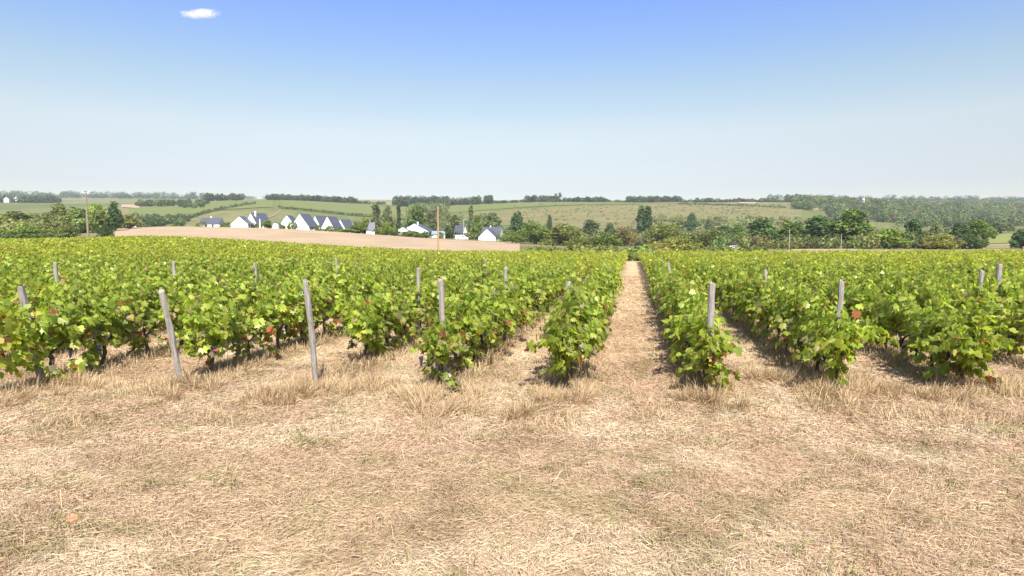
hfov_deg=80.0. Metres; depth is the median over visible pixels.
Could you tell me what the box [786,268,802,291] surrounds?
grapevine
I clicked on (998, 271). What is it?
trellis post
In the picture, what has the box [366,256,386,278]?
grapevine
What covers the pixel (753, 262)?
grapevine
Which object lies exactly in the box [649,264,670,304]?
grapevine
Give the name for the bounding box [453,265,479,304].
grapevine
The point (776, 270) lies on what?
grapevine
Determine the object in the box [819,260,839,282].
grapevine
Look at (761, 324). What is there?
grapevine
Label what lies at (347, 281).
grapevine
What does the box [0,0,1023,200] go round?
sky
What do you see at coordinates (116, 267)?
grapevine
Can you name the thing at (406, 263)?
grapevine
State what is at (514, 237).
bush
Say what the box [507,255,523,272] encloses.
grapevine
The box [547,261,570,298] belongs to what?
grapevine
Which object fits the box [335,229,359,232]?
bush
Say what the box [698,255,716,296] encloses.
grapevine
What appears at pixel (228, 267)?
grapevine
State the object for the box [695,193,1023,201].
distant wood
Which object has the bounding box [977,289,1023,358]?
grapevine
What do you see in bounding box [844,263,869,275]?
grapevine
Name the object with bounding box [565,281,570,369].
trellis post
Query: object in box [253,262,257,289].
trellis post
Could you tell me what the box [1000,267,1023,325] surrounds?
grapevine
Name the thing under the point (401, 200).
distant wood
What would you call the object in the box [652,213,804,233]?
valley scrub
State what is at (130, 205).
bare field
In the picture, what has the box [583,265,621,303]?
grapevine
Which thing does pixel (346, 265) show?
grapevine
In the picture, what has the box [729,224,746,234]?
broadleaf tree
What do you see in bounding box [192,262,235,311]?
grapevine
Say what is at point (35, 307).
grapevine
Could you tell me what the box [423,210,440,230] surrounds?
broadleaf tree
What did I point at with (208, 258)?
grapevine
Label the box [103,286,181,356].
grapevine
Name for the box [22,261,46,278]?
grapevine
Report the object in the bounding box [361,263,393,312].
grapevine
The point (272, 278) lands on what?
grapevine
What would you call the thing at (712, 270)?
grapevine
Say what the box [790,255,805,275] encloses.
grapevine
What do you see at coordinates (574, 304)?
grapevine
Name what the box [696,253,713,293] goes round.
grapevine
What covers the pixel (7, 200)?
white house
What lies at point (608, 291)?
grapevine
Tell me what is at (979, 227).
broadleaf tree
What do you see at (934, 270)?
grapevine
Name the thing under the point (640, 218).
poplar tree
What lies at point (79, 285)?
grapevine
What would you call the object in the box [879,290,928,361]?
grapevine
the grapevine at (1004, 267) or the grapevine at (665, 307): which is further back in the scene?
the grapevine at (1004, 267)
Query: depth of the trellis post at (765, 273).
15.44 m
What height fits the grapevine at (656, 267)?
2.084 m
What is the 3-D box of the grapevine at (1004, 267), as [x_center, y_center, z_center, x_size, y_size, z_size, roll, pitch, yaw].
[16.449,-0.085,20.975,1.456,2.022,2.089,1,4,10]
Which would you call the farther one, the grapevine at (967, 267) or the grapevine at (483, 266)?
the grapevine at (967, 267)
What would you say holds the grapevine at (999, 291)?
on the ground at (632, 268)
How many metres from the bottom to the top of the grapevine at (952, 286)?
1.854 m
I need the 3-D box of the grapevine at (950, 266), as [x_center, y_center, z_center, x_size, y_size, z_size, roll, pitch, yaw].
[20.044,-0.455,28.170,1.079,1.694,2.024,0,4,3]
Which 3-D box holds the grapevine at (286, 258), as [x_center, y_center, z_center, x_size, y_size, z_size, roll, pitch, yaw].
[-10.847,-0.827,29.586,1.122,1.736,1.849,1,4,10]
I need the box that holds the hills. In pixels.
[0,198,1023,247]
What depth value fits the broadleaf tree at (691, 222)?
554.86 m
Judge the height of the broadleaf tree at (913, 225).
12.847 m
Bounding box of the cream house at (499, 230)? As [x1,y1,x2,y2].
[481,226,502,236]
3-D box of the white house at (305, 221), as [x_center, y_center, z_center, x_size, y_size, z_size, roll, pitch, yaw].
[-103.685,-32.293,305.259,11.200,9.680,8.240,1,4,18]
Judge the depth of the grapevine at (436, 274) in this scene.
23.30 m
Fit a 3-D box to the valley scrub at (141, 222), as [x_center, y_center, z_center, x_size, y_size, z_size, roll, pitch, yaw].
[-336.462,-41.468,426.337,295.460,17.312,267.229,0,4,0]
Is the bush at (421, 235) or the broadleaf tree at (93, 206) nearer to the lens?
the broadleaf tree at (93, 206)
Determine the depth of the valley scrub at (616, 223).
832.10 m
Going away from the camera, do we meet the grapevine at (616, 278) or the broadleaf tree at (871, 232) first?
the grapevine at (616, 278)
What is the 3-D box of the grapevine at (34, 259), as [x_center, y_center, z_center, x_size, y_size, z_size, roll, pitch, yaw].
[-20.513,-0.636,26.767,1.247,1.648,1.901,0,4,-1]
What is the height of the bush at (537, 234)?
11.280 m
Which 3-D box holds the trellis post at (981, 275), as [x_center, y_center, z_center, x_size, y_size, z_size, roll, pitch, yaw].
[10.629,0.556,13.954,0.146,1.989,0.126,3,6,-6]
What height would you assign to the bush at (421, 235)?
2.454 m
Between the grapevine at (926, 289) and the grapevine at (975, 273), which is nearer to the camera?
the grapevine at (926, 289)
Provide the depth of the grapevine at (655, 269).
27.84 m
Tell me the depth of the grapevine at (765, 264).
24.12 m
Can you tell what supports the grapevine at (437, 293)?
on the ground at (632, 268)
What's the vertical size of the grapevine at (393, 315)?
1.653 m
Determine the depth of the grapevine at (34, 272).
19.24 m
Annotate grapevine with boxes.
[0,249,27,261]
[0,251,26,266]
[0,255,29,289]
[0,256,12,281]
[0,266,36,322]
[0,274,78,304]
[0,276,105,380]
[0,284,42,357]
[3,255,29,267]
[13,248,38,266]
[14,261,52,280]
[16,265,66,294]
[18,269,103,352]
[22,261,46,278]
[30,255,56,272]
[32,247,62,262]
[36,255,73,272]
[36,283,152,371]
[37,259,95,280]
[49,255,72,272]
[49,265,103,303]
[52,252,72,263]
[56,258,101,291]
[63,251,93,266]
[68,250,101,272]
[71,251,95,262]
[73,270,113,335]
[77,267,123,285]
[78,262,113,280]
[93,246,117,260]
[93,253,126,271]
[93,268,125,298]
[100,263,126,276]
[103,263,171,325]
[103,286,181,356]
[109,260,146,280]
[114,253,136,267]
[118,260,172,295]
[123,250,148,272]
[135,248,148,263]
[136,256,190,331]
[137,253,156,267]
[137,261,168,280]
[141,256,170,269]
[145,267,207,347]
[148,253,189,309]
[151,249,174,266]
[161,260,193,274]
[166,253,193,267]
[167,253,217,296]
[171,269,202,294]
[172,251,187,270]
[176,251,214,277]
[176,277,275,372]
[189,257,205,273]
[189,269,246,314]
[191,255,209,264]
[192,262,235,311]
[198,250,222,266]
[198,267,221,280]
[199,256,227,277]
[217,256,249,280]
[219,254,237,266]
[220,255,246,275]
[222,292,279,361]
[223,263,247,308]
[224,273,269,317]
[229,253,249,265]
[236,266,288,314]
[238,260,265,274]
[244,257,282,284]
[245,271,304,351]
[250,253,270,266]
[253,252,281,272]
[269,254,292,289]
[271,257,299,272]
[272,275,300,296]
[279,255,300,267]
[280,253,328,310]
[280,255,309,288]
[280,275,326,344]
[295,276,358,337]
[298,258,319,274]
[300,262,321,282]
[306,252,329,269]
[313,254,338,312]
[313,254,368,329]
[313,255,335,277]
[323,253,342,267]
[329,275,397,360]
[331,272,351,292]
[337,254,360,277]
[338,262,366,294]
[345,257,381,314]
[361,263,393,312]
[361,280,414,350]
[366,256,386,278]
[370,257,388,271]
[372,268,409,295]
[375,263,398,278]
[382,261,406,275]
[384,261,421,306]
[388,289,424,344]
[390,257,412,273]
[397,264,429,295]
[402,271,462,329]
[405,279,439,335]
[409,252,430,273]
[409,253,443,294]
[410,321,477,386]
[419,292,497,373]
[422,249,440,271]
[422,261,466,322]
[426,258,449,291]
[431,257,450,287]
[440,260,461,283]
[450,259,468,280]
[452,272,475,302]
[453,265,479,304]
[454,276,507,362]
[461,256,476,278]
[461,263,484,290]
[461,269,518,352]
[463,256,482,271]
[467,259,502,291]
[478,275,520,345]
[487,258,503,290]
[488,265,508,290]
[490,267,533,339]
[493,263,511,293]
[497,260,520,273]
[501,259,512,281]
[503,277,537,331]
[504,262,546,327]
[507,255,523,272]
[514,262,549,317]
[517,260,526,270]
[523,264,555,308]
[524,309,607,388]
[530,261,558,301]
[530,263,555,311]
[536,268,608,372]
[543,257,563,304]
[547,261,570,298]
[549,265,562,290]
[549,282,603,336]
[551,260,571,297]
[558,257,569,296]
[558,260,574,295]
[558,260,576,285]
[561,276,607,336]
[562,256,574,280]
[564,268,608,343]
[579,255,615,317]
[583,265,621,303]
[583,276,615,331]
[584,253,617,314]
[584,269,616,334]
[596,257,620,306]
[600,258,623,290]
[601,252,623,289]
[646,265,663,299]
[647,257,666,290]
[647,259,663,293]
[649,255,665,295]
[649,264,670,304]
[649,269,688,310]
[650,261,673,301]
[650,272,707,331]
[651,264,693,321]
[653,253,681,303]
[653,269,678,318]
[655,273,705,346]
[658,262,679,306]
[661,273,720,349]
[662,267,706,338]
[665,270,728,366]
[666,274,728,377]
[675,322,742,390]
[687,255,702,282]
[695,259,706,285]
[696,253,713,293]
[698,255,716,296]
[704,259,726,300]
[705,263,718,278]
[705,265,725,302]
[715,259,739,309]
[715,270,729,306]
[716,263,752,311]
[720,257,739,313]
[725,268,748,320]
[726,267,780,325]
[736,265,771,332]
[737,259,747,270]
[740,255,756,275]
[742,256,759,275]
[745,261,762,275]
[745,269,781,333]
[746,269,788,343]
[756,282,806,354]
[761,256,779,276]
[763,258,784,287]
[767,260,782,280]
[772,266,834,361]
[774,263,797,291]
[780,252,804,272]
[783,250,799,270]
[784,267,858,372]
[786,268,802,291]
[789,256,823,316]
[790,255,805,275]
[793,295,888,386]
[794,263,832,296]
[798,259,812,276]
[811,254,819,274]
[811,269,855,326]
[812,262,833,283]
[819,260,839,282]
[820,279,875,324]
[826,262,850,289]
[828,257,843,273]
[836,260,848,280]
[838,257,861,276]
[843,273,885,345]
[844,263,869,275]
[845,272,853,286]
[849,257,867,294]
[854,258,879,280]
[854,285,916,348]
[862,266,892,305]
[865,257,887,277]
[869,257,889,269]
[872,262,907,305]
[875,258,896,280]
[877,255,900,271]
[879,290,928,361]
[880,263,917,316]
[890,267,904,283]
[891,268,937,312]
[893,260,914,275]
[898,269,922,289]
[900,280,965,374]
[902,264,916,276]
[907,281,1020,386]
[914,266,970,311]
[915,261,927,277]
[916,255,942,282]
[916,262,938,277]
[926,267,960,298]
[934,270,976,325]
[938,266,958,280]
[940,273,976,296]
[942,260,954,271]
[948,267,1019,335]
[949,266,968,283]
[950,256,972,273]
[962,263,983,275]
[964,266,990,284]
[965,260,1004,303]
[969,257,1010,282]
[976,260,1001,273]
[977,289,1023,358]
[987,257,1003,273]
[988,275,1013,319]
[992,266,1020,276]
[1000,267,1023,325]
[1003,258,1023,275]
[1004,268,1019,284]
[1015,262,1023,269]
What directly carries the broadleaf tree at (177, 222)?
on the hills
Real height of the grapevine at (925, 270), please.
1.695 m
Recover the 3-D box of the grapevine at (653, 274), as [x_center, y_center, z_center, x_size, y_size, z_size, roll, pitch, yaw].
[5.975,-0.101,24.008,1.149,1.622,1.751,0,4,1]
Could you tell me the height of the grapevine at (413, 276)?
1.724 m
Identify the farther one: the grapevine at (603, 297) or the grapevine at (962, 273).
the grapevine at (962, 273)
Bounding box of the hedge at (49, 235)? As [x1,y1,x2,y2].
[0,232,77,238]
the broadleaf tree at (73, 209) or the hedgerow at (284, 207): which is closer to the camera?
the broadleaf tree at (73, 209)
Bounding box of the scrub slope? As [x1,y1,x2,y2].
[499,203,801,228]
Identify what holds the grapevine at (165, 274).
on the ground at (632, 268)
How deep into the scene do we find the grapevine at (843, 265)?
28.64 m
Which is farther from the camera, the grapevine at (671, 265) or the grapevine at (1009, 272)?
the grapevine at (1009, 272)
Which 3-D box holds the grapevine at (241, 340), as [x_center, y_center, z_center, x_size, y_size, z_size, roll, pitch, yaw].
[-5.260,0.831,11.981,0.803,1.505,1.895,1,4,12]
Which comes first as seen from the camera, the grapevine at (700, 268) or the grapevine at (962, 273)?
the grapevine at (962, 273)
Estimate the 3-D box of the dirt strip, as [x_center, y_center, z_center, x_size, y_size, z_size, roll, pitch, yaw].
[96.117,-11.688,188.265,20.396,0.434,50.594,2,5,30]
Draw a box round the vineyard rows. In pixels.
[0,234,1023,379]
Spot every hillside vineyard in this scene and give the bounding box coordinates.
[129,204,208,217]
[209,200,273,209]
[280,200,372,214]
[448,202,640,212]
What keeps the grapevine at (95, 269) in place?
on the ground at (632, 268)
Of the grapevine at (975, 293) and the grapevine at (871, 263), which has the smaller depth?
the grapevine at (975, 293)
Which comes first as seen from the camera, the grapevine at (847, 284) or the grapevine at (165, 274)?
the grapevine at (165, 274)
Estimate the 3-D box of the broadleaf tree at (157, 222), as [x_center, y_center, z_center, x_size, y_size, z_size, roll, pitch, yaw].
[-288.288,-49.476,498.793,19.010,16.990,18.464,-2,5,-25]
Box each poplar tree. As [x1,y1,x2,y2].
[370,203,381,226]
[396,203,401,229]
[468,204,474,232]
[635,205,644,233]
[642,205,652,232]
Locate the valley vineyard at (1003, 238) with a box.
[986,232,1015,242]
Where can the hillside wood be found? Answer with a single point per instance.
(946, 213)
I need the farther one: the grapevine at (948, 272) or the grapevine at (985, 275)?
the grapevine at (948, 272)
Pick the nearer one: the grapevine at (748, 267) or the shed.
the grapevine at (748, 267)
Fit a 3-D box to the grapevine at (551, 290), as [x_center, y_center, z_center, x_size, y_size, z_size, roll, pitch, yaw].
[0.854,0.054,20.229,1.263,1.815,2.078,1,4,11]
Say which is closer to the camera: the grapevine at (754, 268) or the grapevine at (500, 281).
the grapevine at (500, 281)
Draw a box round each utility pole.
[82,191,88,236]
[437,206,438,249]
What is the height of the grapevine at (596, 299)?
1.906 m
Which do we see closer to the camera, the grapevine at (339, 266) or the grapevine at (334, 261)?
the grapevine at (339, 266)
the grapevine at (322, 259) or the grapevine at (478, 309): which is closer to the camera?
the grapevine at (478, 309)
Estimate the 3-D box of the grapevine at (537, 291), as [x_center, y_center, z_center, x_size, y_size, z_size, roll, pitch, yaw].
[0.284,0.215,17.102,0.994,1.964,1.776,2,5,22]
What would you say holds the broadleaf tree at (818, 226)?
on the ground at (632, 268)
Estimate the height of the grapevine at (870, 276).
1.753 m
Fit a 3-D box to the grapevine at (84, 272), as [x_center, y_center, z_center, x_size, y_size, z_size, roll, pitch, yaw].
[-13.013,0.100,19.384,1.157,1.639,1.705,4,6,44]
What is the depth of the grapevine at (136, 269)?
20.56 m
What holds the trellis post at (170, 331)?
on the ground at (632, 268)
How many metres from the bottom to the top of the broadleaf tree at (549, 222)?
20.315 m
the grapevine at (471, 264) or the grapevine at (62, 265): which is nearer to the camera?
the grapevine at (62, 265)
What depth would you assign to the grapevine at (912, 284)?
16.47 m
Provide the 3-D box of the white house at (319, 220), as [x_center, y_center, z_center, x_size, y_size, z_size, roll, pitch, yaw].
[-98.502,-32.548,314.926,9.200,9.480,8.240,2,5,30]
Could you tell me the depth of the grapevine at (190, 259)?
29.00 m
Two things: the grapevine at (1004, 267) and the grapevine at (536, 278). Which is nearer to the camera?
the grapevine at (536, 278)
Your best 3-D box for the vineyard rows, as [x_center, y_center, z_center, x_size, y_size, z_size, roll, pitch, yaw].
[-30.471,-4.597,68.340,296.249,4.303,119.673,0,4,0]
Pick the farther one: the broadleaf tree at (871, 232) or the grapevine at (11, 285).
the broadleaf tree at (871, 232)
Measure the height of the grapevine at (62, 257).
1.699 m
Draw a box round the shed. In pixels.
[432,231,444,237]
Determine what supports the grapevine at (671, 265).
on the ground at (632, 268)
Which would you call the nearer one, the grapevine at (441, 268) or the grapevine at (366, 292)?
the grapevine at (366, 292)
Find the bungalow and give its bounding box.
[200,216,223,226]
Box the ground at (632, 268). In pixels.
[0,230,1023,575]
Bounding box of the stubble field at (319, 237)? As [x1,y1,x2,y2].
[115,226,519,251]
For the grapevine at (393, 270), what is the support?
on the ground at (632, 268)
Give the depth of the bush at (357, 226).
295.40 m
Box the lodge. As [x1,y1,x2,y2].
[366,222,375,233]
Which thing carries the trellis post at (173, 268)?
on the ground at (632, 268)
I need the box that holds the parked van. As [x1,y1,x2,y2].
[455,235,467,239]
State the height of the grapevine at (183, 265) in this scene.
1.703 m
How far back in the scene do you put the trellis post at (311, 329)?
9.92 m
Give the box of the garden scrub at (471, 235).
[219,221,532,242]
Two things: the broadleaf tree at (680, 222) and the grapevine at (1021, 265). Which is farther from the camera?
the broadleaf tree at (680, 222)
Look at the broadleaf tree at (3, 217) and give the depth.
227.77 m
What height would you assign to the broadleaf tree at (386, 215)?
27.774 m
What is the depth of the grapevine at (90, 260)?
26.17 m
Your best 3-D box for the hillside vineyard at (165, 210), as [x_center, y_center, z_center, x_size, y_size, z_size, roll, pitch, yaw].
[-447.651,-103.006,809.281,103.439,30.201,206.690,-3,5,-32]
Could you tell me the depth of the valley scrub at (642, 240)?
368.59 m
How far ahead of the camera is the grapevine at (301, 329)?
14.00 m
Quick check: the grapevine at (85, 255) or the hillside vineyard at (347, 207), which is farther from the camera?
the hillside vineyard at (347, 207)
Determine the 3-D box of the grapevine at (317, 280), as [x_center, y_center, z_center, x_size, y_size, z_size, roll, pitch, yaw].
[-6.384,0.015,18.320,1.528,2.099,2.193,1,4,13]
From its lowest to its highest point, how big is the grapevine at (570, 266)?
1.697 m
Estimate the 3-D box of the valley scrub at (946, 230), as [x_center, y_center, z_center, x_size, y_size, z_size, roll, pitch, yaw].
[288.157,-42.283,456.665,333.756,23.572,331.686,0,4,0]
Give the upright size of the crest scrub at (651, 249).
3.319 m
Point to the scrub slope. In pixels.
(506, 215)
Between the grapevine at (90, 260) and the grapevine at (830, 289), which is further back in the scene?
the grapevine at (90, 260)
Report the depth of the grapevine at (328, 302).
15.01 m
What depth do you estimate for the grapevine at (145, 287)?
14.76 m
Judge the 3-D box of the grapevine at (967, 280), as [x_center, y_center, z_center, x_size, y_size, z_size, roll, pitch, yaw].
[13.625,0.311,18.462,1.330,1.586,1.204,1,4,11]
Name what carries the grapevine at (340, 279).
on the ground at (632, 268)
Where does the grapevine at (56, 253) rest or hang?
on the ground at (632, 268)
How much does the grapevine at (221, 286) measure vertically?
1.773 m
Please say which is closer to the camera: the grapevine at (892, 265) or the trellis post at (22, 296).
the trellis post at (22, 296)
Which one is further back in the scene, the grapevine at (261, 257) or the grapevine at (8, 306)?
the grapevine at (261, 257)
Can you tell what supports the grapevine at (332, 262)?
on the ground at (632, 268)
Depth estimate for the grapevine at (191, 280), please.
17.04 m
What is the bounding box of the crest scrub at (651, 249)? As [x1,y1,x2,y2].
[527,243,767,260]
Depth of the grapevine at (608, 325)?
15.88 m
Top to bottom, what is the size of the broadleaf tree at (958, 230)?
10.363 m
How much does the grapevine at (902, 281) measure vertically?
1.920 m
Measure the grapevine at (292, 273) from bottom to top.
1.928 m
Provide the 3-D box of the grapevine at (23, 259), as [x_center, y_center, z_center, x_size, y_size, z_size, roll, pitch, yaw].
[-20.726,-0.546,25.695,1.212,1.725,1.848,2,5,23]
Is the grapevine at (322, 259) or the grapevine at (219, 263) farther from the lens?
the grapevine at (322, 259)
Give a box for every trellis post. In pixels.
[17,286,45,384]
[53,262,58,282]
[158,289,182,380]
[172,261,175,291]
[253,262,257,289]
[303,278,318,382]
[416,268,419,334]
[437,278,446,381]
[504,267,507,337]
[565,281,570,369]
[707,281,715,386]
[761,269,766,332]
[827,279,843,384]
[977,269,984,309]
[996,263,1002,302]
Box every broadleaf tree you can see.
[0,214,14,229]
[5,211,33,223]
[40,203,69,224]
[65,206,85,232]
[80,203,109,229]
[107,201,123,230]
[122,213,140,228]
[139,216,149,226]
[147,217,167,226]
[170,220,184,225]
[261,220,272,227]
[360,217,368,233]
[382,205,394,234]
[402,204,427,227]
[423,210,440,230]
[444,225,453,237]
[449,214,460,237]
[472,215,482,232]
[481,213,503,233]
[507,211,524,240]
[546,215,552,229]
[580,219,599,234]
[603,223,617,233]
[676,218,684,228]
[684,212,699,231]
[704,218,714,230]
[716,225,733,235]
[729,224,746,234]
[740,217,781,242]
[775,220,803,241]
[798,215,842,242]
[829,208,876,246]
[864,224,878,235]
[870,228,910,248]
[900,218,926,237]
[929,221,944,233]
[947,222,970,248]
[963,219,997,248]
[988,222,1015,232]
[1007,228,1023,248]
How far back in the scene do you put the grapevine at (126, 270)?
17.60 m
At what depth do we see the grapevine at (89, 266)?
21.00 m
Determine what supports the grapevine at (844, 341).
on the ground at (632, 268)
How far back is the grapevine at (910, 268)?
26.88 m
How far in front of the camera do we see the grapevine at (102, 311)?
11.17 m
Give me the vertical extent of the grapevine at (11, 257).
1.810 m
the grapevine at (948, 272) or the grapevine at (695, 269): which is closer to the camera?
the grapevine at (948, 272)
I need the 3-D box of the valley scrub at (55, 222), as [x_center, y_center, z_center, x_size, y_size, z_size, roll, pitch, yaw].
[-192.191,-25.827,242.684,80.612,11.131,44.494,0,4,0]
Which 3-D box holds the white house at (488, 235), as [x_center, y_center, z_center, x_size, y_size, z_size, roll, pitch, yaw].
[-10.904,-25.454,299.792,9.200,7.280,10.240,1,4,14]
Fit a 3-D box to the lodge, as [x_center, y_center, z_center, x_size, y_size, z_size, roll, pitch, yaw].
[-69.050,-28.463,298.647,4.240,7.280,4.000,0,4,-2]
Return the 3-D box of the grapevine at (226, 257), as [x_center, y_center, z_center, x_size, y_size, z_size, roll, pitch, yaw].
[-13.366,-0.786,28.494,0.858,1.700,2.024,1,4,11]
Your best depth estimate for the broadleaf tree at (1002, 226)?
471.70 m
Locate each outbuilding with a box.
[271,223,280,228]
[398,227,408,235]
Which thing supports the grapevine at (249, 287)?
on the ground at (632, 268)
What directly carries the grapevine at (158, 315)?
on the ground at (632, 268)
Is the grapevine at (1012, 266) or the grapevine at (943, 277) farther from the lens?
the grapevine at (1012, 266)
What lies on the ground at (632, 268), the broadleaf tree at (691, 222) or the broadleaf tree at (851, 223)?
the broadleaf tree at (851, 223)
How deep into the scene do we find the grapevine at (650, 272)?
25.87 m
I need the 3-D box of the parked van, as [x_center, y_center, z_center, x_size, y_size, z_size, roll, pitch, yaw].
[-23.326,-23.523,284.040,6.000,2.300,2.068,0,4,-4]
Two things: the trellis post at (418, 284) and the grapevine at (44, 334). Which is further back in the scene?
the trellis post at (418, 284)
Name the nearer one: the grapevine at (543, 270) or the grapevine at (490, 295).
the grapevine at (490, 295)
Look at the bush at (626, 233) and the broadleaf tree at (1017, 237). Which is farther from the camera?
the bush at (626, 233)
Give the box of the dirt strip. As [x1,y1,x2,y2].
[792,249,856,251]
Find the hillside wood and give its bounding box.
[789,195,1023,226]
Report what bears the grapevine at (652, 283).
on the ground at (632, 268)
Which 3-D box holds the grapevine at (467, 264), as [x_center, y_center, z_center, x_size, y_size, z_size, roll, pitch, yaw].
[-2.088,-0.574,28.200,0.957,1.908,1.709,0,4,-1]
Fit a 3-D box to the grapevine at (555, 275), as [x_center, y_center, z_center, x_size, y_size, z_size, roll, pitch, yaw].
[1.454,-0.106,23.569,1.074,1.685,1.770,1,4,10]
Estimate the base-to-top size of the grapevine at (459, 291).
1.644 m
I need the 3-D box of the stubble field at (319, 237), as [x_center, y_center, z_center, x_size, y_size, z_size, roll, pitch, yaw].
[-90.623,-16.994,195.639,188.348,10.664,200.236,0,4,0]
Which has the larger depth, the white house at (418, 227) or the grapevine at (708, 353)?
the white house at (418, 227)
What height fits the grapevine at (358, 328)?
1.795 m
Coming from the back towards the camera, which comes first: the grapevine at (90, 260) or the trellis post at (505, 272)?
the grapevine at (90, 260)
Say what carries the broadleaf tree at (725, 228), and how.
on the hills
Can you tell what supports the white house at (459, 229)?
on the ground at (632, 268)
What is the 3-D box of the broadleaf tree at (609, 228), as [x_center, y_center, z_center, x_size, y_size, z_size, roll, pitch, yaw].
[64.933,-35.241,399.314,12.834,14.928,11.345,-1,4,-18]
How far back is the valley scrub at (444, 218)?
734.51 m
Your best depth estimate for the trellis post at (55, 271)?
15.26 m
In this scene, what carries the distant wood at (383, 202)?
on the hills
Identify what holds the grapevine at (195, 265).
on the ground at (632, 268)
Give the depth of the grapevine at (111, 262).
24.71 m
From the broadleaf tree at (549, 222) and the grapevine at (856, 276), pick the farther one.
the broadleaf tree at (549, 222)
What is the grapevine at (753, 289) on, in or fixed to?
on the ground at (632, 268)
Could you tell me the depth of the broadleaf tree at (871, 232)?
296.56 m
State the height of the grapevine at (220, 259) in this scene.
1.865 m
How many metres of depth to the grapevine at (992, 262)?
28.27 m
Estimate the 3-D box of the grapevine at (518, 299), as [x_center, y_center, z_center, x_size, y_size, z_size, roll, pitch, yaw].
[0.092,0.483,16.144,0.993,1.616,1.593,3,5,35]
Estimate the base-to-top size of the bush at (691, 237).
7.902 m
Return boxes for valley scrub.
[0,207,108,235]
[41,212,146,230]
[379,201,514,240]
[511,203,794,230]
[516,226,750,246]
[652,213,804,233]
[710,230,988,248]
[749,225,967,235]
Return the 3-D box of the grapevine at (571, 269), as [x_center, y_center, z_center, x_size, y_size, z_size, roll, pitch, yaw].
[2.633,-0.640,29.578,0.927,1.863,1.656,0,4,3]
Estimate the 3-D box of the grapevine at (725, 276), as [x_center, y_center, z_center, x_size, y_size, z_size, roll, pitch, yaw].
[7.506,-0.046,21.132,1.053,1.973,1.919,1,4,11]
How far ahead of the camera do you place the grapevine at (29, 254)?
28.44 m
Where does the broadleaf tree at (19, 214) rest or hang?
on the ground at (632, 268)
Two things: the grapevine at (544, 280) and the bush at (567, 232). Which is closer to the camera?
the grapevine at (544, 280)
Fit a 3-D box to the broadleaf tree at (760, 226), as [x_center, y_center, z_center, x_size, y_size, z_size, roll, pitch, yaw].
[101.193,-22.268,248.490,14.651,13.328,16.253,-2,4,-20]
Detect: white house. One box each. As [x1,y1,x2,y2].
[4,197,12,202]
[231,216,253,227]
[248,211,268,227]
[281,215,294,228]
[292,213,317,230]
[313,215,326,228]
[321,216,342,231]
[339,219,352,232]
[407,222,432,236]
[454,225,467,233]
[478,229,500,240]
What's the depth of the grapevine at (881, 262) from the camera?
29.91 m
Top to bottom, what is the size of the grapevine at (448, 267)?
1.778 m
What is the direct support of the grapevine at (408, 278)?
on the ground at (632, 268)
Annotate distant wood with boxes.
[0,190,205,202]
[3,194,1023,204]
[202,192,450,206]
[450,192,681,204]
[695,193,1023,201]
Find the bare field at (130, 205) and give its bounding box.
[121,204,138,207]
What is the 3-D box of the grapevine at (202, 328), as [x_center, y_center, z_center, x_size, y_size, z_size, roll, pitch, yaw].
[-5.322,0.728,11.197,1.071,1.859,1.827,1,4,13]
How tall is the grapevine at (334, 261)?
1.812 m
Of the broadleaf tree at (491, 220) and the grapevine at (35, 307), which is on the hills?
the broadleaf tree at (491, 220)
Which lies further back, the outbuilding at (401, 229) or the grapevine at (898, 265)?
the outbuilding at (401, 229)
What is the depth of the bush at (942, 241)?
202.21 m
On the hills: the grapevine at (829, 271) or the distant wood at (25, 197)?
the distant wood at (25, 197)
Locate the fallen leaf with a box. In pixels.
[66,513,78,521]
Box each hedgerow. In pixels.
[130,198,209,224]
[188,201,786,216]
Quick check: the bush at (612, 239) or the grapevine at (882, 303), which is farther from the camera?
the bush at (612, 239)
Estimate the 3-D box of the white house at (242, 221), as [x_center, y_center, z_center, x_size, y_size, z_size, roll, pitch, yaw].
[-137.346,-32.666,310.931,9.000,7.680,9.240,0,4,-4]
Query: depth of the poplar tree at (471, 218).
347.17 m
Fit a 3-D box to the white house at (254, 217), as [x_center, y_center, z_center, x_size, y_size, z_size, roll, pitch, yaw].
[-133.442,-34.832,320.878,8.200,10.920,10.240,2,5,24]
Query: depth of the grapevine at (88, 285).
13.69 m
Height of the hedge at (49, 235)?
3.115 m
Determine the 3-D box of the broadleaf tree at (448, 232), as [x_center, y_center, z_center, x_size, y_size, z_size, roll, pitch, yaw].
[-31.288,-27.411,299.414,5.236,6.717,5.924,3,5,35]
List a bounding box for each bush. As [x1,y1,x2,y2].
[0,223,47,237]
[48,225,81,237]
[95,224,112,236]
[195,221,206,226]
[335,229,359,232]
[349,220,365,232]
[377,221,394,234]
[399,231,412,236]
[414,233,433,237]
[499,230,522,243]
[517,220,551,243]
[539,223,587,245]
[563,238,591,249]
[588,232,622,247]
[612,248,639,253]
[615,226,639,245]
[642,223,690,244]
[647,236,702,250]
[678,232,710,247]
[694,229,730,246]
[921,232,966,248]
[954,234,989,248]
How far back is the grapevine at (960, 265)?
26.78 m
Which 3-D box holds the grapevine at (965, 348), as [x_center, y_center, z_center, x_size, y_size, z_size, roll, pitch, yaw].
[7.439,0.834,10.039,1.467,1.850,1.817,1,4,12]
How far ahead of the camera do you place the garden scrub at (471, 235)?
299.67 m
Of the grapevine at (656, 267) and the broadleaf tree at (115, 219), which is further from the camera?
the broadleaf tree at (115, 219)
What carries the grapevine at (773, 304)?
on the ground at (632, 268)

